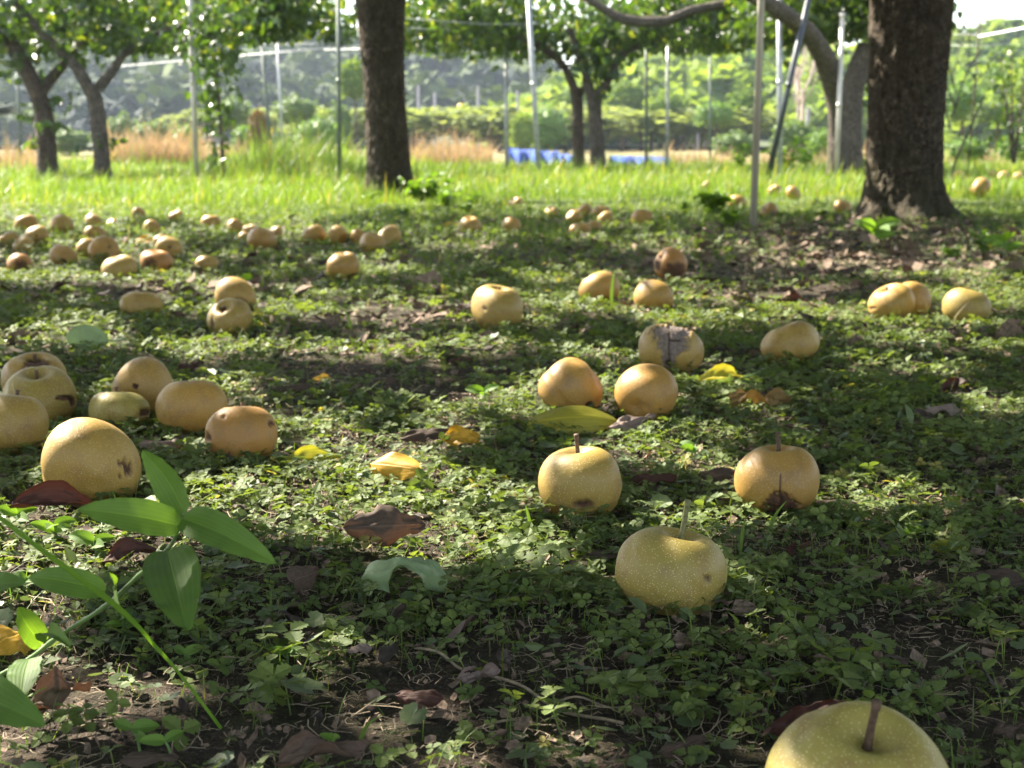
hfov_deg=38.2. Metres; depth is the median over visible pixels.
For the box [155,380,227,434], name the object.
pear
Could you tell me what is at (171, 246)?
pear
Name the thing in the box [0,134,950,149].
hill
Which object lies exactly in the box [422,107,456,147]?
orchard tree
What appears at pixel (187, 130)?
bush
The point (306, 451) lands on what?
fallen leaf
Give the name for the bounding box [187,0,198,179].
steel pole
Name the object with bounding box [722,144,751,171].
leafy weed
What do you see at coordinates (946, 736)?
straw litter
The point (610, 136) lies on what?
orchard tree
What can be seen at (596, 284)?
pear
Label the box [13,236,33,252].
pear
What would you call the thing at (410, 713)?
pennywort
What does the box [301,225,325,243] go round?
pear
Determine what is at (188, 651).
dayflower seedling
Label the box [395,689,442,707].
fallen leaf
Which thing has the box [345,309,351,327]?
grass shoot
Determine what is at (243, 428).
pear
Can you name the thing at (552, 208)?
pear
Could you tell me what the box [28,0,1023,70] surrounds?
sky
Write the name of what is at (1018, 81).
tall tree
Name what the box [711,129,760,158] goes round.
bush
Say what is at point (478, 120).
orchard tree
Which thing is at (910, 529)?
dayflower seedling
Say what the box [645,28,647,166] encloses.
steel pole
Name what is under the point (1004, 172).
pear
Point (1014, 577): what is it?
fallen leaf
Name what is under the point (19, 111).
steel pole
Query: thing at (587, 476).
pear
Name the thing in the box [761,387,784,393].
fallen leaf
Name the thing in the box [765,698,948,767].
pear
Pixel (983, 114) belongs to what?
shade tree
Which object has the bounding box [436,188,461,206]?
leafy weed
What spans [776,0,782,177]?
steel pole
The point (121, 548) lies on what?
fallen leaf
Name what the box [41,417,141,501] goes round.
pear
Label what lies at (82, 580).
grass stalk
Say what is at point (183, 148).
dry grass
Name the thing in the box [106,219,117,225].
pear
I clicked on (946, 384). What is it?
fallen leaf
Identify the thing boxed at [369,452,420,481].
fallen leaf
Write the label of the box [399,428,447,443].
fallen leaf
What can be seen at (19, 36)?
pear tree
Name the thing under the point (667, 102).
steel pole
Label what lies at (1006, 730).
fallen leaf
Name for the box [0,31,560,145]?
hillside wood
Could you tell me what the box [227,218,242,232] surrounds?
pear
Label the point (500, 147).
orchard tree
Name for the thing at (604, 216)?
pear
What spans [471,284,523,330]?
pear
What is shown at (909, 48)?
pear tree
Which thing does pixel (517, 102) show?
concrete post
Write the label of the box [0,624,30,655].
fallen leaf
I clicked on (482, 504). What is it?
clover
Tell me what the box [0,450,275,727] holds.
dayflower
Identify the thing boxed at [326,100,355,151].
bush
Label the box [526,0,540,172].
steel pole
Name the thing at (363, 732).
grass shoot
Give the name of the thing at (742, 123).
bush
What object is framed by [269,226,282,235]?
pear
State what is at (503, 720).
twig
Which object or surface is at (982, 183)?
pear
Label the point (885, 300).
pear
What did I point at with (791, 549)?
fallen leaf
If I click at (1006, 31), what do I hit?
trellis pipe
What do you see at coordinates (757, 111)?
steel pole
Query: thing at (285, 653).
dayflower seedling
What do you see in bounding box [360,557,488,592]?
fallen leaf
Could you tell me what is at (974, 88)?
stake
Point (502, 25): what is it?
pear tree
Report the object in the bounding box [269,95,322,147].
shade tree
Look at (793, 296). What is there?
fallen leaf
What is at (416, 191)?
leafy weed
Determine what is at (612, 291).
grass shoot
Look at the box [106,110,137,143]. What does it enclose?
bush
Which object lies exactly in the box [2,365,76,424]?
pear
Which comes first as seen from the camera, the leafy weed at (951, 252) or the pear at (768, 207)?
the leafy weed at (951, 252)
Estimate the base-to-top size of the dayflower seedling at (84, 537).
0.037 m
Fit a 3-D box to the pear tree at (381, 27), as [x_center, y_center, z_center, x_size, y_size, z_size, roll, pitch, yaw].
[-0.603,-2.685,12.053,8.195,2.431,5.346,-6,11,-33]
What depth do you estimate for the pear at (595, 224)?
7.34 m
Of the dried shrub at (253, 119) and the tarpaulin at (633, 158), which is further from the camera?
the dried shrub at (253, 119)
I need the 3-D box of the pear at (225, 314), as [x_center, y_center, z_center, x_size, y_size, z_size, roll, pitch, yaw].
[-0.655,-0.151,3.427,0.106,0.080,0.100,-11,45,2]
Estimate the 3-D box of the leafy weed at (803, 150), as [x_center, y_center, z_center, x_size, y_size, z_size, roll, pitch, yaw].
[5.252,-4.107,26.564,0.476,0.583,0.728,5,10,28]
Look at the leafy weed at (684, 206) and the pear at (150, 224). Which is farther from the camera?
the leafy weed at (684, 206)
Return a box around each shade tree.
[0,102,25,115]
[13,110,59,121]
[211,94,252,146]
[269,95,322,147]
[642,90,690,151]
[691,100,739,148]
[725,84,770,133]
[944,79,985,140]
[966,99,1023,152]
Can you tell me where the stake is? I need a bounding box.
[968,4,981,167]
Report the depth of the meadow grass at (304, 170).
15.11 m
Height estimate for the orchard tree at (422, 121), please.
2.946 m
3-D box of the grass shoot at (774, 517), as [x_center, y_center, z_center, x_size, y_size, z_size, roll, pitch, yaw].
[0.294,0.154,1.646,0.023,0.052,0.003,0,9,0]
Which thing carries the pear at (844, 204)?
on the ground at (490, 697)
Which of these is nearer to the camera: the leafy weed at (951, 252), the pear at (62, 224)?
the leafy weed at (951, 252)
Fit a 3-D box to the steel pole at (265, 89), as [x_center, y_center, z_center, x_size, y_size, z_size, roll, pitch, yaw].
[-4.652,-5.389,28.000,0.061,2.686,0.542,-5,10,-26]
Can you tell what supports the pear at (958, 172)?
on the ground at (490, 697)
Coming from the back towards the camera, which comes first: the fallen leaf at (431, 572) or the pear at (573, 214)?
the pear at (573, 214)
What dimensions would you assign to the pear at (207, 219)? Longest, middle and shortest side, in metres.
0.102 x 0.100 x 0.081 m
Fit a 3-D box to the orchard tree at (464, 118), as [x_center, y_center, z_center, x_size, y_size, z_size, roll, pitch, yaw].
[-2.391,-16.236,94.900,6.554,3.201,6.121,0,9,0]
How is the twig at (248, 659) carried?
on the ground at (490, 697)
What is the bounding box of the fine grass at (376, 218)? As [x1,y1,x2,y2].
[0,192,1023,767]
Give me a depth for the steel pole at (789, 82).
17.97 m
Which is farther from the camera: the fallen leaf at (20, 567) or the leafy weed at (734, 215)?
the leafy weed at (734, 215)
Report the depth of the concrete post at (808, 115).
59.65 m
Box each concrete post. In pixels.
[417,85,419,148]
[433,92,435,148]
[477,86,479,146]
[516,90,518,148]
[696,132,698,150]
[806,107,809,127]
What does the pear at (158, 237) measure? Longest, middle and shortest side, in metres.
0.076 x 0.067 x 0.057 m
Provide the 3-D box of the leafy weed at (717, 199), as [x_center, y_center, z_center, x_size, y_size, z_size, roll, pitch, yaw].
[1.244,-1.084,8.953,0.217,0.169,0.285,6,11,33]
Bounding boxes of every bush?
[56,127,91,155]
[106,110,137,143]
[128,119,173,143]
[170,124,204,143]
[230,124,250,151]
[295,113,336,149]
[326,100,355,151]
[508,109,534,148]
[525,101,571,151]
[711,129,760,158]
[766,116,813,154]
[806,127,827,158]
[944,136,990,164]
[990,132,1023,162]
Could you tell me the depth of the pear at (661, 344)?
2.81 m
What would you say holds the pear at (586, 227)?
on the ground at (490, 697)
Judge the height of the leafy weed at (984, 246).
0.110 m
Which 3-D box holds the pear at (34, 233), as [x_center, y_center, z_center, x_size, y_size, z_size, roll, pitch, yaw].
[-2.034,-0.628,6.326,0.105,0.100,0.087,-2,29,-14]
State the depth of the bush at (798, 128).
46.18 m
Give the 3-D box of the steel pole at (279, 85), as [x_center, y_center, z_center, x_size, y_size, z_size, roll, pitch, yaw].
[-5.018,-6.194,32.000,0.050,2.995,0.558,-3,10,-18]
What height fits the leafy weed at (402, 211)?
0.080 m
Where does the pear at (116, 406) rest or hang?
on the ground at (490, 697)
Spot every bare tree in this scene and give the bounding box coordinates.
[785,45,833,155]
[945,0,996,174]
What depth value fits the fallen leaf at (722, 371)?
2.67 m
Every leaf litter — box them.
[0,209,1023,767]
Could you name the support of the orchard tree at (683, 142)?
on the ground at (490, 697)
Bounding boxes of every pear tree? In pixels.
[0,0,199,176]
[13,0,358,179]
[355,0,413,196]
[404,0,630,171]
[556,0,820,171]
[711,0,966,177]
[846,0,968,221]
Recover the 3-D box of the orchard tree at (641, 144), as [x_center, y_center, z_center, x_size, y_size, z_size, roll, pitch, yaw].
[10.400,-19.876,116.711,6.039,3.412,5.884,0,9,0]
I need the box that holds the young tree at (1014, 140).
[956,44,1023,162]
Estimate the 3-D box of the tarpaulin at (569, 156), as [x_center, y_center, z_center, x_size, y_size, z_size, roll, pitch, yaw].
[1.341,-5.491,35.978,0.608,0.258,1.700,0,9,0]
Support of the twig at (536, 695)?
on the ground at (490, 697)
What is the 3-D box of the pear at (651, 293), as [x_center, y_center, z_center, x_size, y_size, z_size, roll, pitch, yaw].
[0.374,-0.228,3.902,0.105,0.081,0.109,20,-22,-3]
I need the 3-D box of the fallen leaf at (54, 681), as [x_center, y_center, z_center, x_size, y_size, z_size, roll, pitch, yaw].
[-0.350,0.236,1.136,0.059,0.037,0.026,-7,12,-39]
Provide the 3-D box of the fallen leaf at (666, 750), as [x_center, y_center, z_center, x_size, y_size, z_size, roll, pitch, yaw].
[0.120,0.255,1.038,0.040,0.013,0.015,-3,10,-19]
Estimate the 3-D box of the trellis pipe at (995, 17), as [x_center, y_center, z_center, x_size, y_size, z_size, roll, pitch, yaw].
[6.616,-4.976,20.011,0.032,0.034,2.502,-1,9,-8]
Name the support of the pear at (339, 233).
on the ground at (490, 697)
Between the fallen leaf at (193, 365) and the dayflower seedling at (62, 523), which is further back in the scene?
the fallen leaf at (193, 365)
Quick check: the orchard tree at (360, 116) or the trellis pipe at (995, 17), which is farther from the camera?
the orchard tree at (360, 116)
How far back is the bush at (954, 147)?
36.22 m
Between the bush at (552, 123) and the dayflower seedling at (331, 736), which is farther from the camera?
the bush at (552, 123)
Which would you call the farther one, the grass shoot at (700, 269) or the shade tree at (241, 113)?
the shade tree at (241, 113)
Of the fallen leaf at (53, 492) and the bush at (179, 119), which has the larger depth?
the bush at (179, 119)
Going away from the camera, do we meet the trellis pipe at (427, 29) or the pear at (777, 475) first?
the pear at (777, 475)
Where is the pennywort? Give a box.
[0,245,1023,767]
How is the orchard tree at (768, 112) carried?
on the ground at (490, 697)
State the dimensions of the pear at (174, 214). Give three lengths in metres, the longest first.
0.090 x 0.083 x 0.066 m
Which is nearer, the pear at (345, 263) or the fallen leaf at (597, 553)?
the fallen leaf at (597, 553)
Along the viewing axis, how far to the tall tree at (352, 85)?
74.10 m
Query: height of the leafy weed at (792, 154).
0.624 m
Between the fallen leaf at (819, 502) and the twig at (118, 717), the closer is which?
the twig at (118, 717)
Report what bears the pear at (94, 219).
on the ground at (490, 697)
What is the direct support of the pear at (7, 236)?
on the ground at (490, 697)
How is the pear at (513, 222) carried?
on the ground at (490, 697)
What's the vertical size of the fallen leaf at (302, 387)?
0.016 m
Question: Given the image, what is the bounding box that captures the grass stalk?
[0,515,221,729]
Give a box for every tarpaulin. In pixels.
[508,147,558,164]
[558,153,572,162]
[608,156,670,164]
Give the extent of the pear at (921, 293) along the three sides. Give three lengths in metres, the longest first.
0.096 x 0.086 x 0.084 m
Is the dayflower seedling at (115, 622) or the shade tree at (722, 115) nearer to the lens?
the dayflower seedling at (115, 622)
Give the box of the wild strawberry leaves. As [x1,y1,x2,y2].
[14,499,1023,744]
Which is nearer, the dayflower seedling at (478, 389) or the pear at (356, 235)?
the dayflower seedling at (478, 389)
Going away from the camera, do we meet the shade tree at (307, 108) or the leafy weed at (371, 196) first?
the leafy weed at (371, 196)
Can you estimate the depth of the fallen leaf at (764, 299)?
4.04 m
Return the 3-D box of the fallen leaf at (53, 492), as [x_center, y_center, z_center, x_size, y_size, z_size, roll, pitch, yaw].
[-0.517,0.134,1.675,0.100,0.050,0.037,-5,10,-28]
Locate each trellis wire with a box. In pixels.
[407,18,479,23]
[951,42,1023,45]
[953,15,1022,20]
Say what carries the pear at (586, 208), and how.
on the ground at (490, 697)
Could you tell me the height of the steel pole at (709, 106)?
2.869 m
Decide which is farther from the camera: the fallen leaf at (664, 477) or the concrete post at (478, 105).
the concrete post at (478, 105)
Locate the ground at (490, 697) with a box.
[0,149,1023,767]
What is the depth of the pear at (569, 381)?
2.36 m
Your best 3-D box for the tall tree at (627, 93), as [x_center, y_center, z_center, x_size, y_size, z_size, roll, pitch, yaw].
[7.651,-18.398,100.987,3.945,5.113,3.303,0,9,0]
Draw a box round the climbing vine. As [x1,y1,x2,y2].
[156,0,280,180]
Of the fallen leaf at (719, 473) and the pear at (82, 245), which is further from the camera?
the pear at (82, 245)
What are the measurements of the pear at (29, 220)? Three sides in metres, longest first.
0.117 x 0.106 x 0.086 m
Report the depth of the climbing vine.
16.92 m
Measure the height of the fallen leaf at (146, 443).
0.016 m
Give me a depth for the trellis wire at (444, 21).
22.42 m
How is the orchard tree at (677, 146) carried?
on the ground at (490, 697)
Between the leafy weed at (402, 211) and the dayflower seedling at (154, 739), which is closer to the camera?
the dayflower seedling at (154, 739)
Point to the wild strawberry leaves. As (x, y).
(632, 682)
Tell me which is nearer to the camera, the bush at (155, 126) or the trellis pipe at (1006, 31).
the trellis pipe at (1006, 31)
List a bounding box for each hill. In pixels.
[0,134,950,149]
[87,74,471,145]
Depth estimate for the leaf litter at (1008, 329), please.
3.64 m
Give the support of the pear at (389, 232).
on the ground at (490, 697)
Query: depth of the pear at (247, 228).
6.99 m
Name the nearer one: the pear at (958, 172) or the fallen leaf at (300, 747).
the fallen leaf at (300, 747)
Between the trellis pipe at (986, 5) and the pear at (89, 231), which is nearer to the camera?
the pear at (89, 231)
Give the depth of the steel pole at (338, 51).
14.98 m
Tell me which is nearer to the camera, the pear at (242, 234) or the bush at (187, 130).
the pear at (242, 234)
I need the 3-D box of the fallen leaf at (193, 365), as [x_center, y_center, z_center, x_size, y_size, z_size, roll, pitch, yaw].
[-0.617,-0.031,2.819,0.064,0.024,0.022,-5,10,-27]
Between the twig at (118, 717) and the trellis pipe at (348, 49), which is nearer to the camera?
the twig at (118, 717)
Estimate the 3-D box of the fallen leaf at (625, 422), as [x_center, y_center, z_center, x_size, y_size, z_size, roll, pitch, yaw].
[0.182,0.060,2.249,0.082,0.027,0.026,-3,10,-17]
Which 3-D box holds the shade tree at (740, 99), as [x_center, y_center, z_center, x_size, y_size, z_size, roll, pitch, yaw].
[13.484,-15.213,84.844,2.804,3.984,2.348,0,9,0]
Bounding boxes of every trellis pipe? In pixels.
[121,45,359,66]
[324,45,491,50]
[411,27,480,32]
[958,0,1020,11]
[960,11,1023,24]
[978,27,1023,37]
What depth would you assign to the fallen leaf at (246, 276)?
4.81 m
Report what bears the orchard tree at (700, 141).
on the ground at (490, 697)
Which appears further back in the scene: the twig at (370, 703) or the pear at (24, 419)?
the pear at (24, 419)
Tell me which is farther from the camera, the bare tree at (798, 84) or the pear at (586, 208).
the bare tree at (798, 84)
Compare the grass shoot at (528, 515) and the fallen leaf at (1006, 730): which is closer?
the fallen leaf at (1006, 730)
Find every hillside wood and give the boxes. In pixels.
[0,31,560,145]
[469,16,1023,149]
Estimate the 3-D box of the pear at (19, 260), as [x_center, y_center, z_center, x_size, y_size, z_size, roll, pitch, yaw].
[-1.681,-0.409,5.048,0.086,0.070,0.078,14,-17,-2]
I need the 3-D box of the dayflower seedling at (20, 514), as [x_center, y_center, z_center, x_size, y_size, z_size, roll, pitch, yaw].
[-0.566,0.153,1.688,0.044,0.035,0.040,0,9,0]
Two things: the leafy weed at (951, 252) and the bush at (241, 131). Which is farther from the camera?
the bush at (241, 131)
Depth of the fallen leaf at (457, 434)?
2.16 m
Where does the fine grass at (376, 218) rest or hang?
on the ground at (490, 697)
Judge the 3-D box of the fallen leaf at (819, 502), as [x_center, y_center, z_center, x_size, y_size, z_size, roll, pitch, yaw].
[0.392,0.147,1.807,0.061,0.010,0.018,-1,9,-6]
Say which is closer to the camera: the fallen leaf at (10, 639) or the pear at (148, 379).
the fallen leaf at (10, 639)
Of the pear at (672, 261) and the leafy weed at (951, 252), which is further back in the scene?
the leafy weed at (951, 252)
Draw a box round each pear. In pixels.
[0,231,18,247]
[0,352,66,389]
[0,390,48,455]
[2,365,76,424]
[7,253,32,274]
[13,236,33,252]
[14,214,37,232]
[24,225,48,246]
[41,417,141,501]
[49,244,77,266]
[50,214,73,234]
[76,238,92,256]
[83,226,106,238]
[85,213,103,226]
[88,236,119,262]
[88,387,149,429]
[101,255,136,279]
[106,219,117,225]
[112,356,172,418]
[119,290,162,317]
[132,207,145,218]
[140,250,172,272]
[143,220,160,235]
[153,234,165,243]
[155,236,182,258]
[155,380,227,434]
[168,210,183,221]
[195,253,217,270]
[201,214,220,228]
[205,402,277,461]
[206,298,251,336]
[215,277,256,311]
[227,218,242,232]
[238,232,247,238]
[242,224,255,232]
[247,227,276,251]
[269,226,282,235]
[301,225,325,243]
[326,252,359,280]
[327,225,347,244]
[350,228,363,243]
[360,232,385,253]
[378,225,400,246]
[459,216,480,234]
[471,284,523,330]
[501,217,520,234]
[508,197,522,207]
[538,357,602,409]
[538,433,621,518]
[545,206,558,217]
[566,210,582,223]
[569,222,590,236]
[577,203,592,215]
[578,271,619,304]
[588,220,601,229]
[592,205,610,215]
[597,211,613,224]
[614,364,677,420]
[615,499,726,615]
[631,209,653,224]
[634,280,673,313]
[638,324,703,374]
[654,247,687,281]
[728,195,746,207]
[734,432,819,513]
[760,202,777,217]
[760,321,819,364]
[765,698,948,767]
[767,185,780,194]
[786,186,799,199]
[833,199,851,212]
[868,283,914,322]
[902,281,930,314]
[942,288,991,325]
[953,170,964,178]
[970,177,990,197]
[998,171,1008,180]
[1012,172,1023,179]
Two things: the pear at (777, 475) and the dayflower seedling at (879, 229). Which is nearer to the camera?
the pear at (777, 475)
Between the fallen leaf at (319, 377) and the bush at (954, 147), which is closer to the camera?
the fallen leaf at (319, 377)
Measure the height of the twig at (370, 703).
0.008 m
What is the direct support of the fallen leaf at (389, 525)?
on the ground at (490, 697)
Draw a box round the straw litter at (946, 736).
[0,248,1023,767]
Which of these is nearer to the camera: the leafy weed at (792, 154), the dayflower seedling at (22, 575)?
the dayflower seedling at (22, 575)
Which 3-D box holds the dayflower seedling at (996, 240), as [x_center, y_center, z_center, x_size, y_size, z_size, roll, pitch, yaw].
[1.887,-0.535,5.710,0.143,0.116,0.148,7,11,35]
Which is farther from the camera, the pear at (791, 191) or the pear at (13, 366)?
the pear at (791, 191)
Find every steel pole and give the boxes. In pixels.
[16,73,22,157]
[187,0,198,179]
[260,45,271,150]
[276,44,283,149]
[336,0,340,185]
[504,47,507,167]
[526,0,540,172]
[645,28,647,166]
[666,27,669,170]
[709,56,710,160]
[749,0,764,228]
[765,0,810,180]
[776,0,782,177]
[834,12,845,180]
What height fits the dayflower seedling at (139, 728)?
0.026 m
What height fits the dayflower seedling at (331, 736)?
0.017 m
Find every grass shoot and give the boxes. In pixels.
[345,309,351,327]
[359,713,383,738]
[525,505,531,535]
[610,272,613,303]
[700,259,701,276]
[724,719,753,733]
[739,516,745,555]
[768,500,786,537]
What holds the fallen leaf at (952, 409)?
on the ground at (490, 697)
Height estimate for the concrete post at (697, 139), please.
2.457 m
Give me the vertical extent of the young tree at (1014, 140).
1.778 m
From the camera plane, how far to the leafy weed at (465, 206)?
9.41 m
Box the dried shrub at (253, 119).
[246,105,267,151]
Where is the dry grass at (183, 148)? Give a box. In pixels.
[0,106,1021,173]
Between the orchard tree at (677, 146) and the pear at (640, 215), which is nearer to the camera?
the pear at (640, 215)
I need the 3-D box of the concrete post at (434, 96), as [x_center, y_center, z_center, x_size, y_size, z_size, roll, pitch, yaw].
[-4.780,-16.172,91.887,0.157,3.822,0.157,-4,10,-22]
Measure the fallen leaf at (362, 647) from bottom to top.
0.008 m
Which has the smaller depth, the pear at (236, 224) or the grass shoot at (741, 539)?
the grass shoot at (741, 539)
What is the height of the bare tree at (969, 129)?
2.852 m
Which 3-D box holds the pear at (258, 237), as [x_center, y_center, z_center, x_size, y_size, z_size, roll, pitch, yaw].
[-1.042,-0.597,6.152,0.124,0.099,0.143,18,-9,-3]
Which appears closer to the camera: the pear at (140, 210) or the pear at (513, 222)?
the pear at (513, 222)
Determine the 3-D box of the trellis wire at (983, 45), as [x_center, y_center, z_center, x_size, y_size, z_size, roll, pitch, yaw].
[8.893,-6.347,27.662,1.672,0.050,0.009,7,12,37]
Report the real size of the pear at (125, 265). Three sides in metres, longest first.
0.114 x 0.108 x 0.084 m
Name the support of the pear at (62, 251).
on the ground at (490, 697)
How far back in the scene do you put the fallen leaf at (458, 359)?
2.92 m
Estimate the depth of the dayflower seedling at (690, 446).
2.10 m
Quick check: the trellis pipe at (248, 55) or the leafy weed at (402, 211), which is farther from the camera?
the trellis pipe at (248, 55)
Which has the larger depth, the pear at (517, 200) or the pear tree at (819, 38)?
the pear tree at (819, 38)
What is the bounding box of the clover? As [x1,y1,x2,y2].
[0,198,1023,767]
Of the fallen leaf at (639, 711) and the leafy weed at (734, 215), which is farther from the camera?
the leafy weed at (734, 215)
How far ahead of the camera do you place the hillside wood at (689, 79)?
130.89 m
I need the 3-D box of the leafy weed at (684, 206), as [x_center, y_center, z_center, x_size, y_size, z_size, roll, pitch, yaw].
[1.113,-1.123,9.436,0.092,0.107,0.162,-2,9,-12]
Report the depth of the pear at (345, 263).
4.78 m
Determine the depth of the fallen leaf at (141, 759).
1.03 m
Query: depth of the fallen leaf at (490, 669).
1.18 m
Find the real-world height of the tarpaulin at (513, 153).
0.398 m
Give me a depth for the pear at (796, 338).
2.94 m
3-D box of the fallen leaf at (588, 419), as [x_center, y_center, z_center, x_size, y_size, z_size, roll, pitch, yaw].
[0.093,0.054,2.257,0.144,0.039,0.035,0,9,0]
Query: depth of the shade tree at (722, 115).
76.35 m
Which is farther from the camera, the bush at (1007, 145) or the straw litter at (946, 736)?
the bush at (1007, 145)
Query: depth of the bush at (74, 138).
56.28 m
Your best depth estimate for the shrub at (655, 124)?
83.48 m
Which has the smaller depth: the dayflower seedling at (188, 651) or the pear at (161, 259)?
the dayflower seedling at (188, 651)
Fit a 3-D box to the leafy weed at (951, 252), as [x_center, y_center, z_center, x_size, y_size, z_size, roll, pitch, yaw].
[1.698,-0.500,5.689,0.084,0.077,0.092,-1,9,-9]
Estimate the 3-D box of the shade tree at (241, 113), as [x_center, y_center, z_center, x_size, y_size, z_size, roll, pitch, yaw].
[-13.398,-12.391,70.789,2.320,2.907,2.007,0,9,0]
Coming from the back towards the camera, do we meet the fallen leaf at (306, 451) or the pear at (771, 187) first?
the pear at (771, 187)
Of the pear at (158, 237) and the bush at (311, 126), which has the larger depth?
the bush at (311, 126)
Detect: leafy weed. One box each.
[362,191,380,202]
[394,207,409,216]
[398,171,454,204]
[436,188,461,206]
[459,200,474,212]
[463,192,481,204]
[676,200,693,213]
[692,192,734,214]
[717,210,741,225]
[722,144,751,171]
[760,135,816,170]
[787,139,815,167]
[873,217,901,239]
[941,245,962,259]
[966,229,993,252]
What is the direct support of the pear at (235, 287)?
on the ground at (490, 697)
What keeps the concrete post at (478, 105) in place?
on the ground at (490, 697)
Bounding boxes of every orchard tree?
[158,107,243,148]
[222,106,288,135]
[275,107,363,133]
[287,106,365,149]
[406,106,464,149]
[408,111,433,133]
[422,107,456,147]
[430,103,528,150]
[436,106,497,143]
[476,106,524,151]
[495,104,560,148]
[508,102,618,152]
[569,104,638,139]
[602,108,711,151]
[625,108,720,150]
[638,133,643,150]
[681,132,704,150]
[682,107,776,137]
[699,132,705,150]
[708,108,783,136]
[761,109,790,134]
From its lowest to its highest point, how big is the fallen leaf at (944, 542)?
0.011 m
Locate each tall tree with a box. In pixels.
[335,56,364,150]
[602,77,651,151]
[1006,67,1023,106]
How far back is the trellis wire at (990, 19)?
21.88 m
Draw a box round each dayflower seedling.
[0,504,37,521]
[13,571,33,593]
[30,516,76,544]
[68,530,114,562]
[104,608,140,633]
[114,718,159,750]
[138,729,183,753]
[173,644,201,664]
[267,646,298,663]
[319,732,339,741]
[465,384,499,399]
[679,440,698,458]
[853,217,899,248]
[901,522,923,544]
[982,231,1023,256]
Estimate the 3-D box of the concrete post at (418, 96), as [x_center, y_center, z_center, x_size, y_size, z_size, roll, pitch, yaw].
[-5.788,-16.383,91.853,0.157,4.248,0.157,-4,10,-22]
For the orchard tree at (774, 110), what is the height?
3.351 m
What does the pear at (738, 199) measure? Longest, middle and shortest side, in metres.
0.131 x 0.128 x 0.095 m
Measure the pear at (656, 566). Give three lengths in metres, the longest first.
0.114 x 0.106 x 0.097 m
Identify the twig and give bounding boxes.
[72,716,152,728]
[220,656,287,678]
[351,693,395,717]
[414,647,623,724]
[467,718,541,732]
[555,696,643,707]
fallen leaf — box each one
[0,565,33,575]
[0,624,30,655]
[8,480,90,508]
[31,667,92,710]
[66,325,126,350]
[100,537,156,564]
[117,751,178,767]
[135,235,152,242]
[138,439,180,450]
[175,360,203,371]
[212,482,235,491]
[241,273,251,280]
[272,730,367,767]
[275,383,316,392]
[283,445,340,463]
[286,564,319,594]
[312,373,332,380]
[343,504,426,547]
[347,643,374,653]
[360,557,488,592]
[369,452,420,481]
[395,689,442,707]
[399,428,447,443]
[440,425,496,445]
[446,357,473,364]
[456,662,500,683]
[527,405,616,433]
[586,549,617,560]
[607,413,655,431]
[620,702,650,721]
[631,473,676,486]
[660,734,707,759]
[698,363,760,382]
[698,467,734,481]
[729,387,791,407]
[751,296,777,301]
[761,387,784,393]
[762,699,846,736]
[777,292,808,303]
[785,539,810,556]
[811,500,856,508]
[915,403,962,416]
[928,539,968,551]
[937,377,959,393]
[958,568,1023,588]
[992,722,1023,739]
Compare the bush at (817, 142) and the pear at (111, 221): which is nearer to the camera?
the pear at (111, 221)
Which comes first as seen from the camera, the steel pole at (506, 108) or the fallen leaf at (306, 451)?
the fallen leaf at (306, 451)
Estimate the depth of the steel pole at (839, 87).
18.98 m
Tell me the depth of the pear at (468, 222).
7.12 m
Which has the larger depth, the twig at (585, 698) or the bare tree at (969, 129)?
the bare tree at (969, 129)
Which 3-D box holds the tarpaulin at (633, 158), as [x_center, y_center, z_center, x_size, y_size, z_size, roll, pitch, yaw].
[2.846,-4.984,32.985,1.312,0.224,1.700,0,9,0]
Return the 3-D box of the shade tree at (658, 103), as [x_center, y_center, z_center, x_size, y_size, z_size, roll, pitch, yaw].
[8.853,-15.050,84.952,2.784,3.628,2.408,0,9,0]
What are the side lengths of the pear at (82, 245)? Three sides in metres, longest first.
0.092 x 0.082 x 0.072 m
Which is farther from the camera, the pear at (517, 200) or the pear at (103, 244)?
the pear at (517, 200)
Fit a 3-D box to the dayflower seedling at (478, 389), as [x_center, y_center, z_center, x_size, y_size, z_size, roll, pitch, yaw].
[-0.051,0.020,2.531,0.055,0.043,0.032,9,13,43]
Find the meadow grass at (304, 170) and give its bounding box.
[0,76,1023,254]
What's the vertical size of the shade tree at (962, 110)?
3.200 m
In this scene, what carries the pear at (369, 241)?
on the ground at (490, 697)
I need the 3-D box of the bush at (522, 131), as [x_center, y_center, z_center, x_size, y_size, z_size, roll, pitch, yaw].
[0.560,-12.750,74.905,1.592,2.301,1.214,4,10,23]
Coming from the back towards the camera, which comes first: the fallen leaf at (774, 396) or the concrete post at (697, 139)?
the concrete post at (697, 139)
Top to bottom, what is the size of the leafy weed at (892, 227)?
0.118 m
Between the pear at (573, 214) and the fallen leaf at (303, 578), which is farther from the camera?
the pear at (573, 214)
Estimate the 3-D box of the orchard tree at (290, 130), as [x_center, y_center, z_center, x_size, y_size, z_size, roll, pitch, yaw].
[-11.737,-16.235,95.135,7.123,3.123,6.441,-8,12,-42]
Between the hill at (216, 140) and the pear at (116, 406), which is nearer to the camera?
the pear at (116, 406)
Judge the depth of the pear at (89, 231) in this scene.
6.60 m
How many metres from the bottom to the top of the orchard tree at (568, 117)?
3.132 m
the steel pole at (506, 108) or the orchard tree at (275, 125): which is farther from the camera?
the orchard tree at (275, 125)

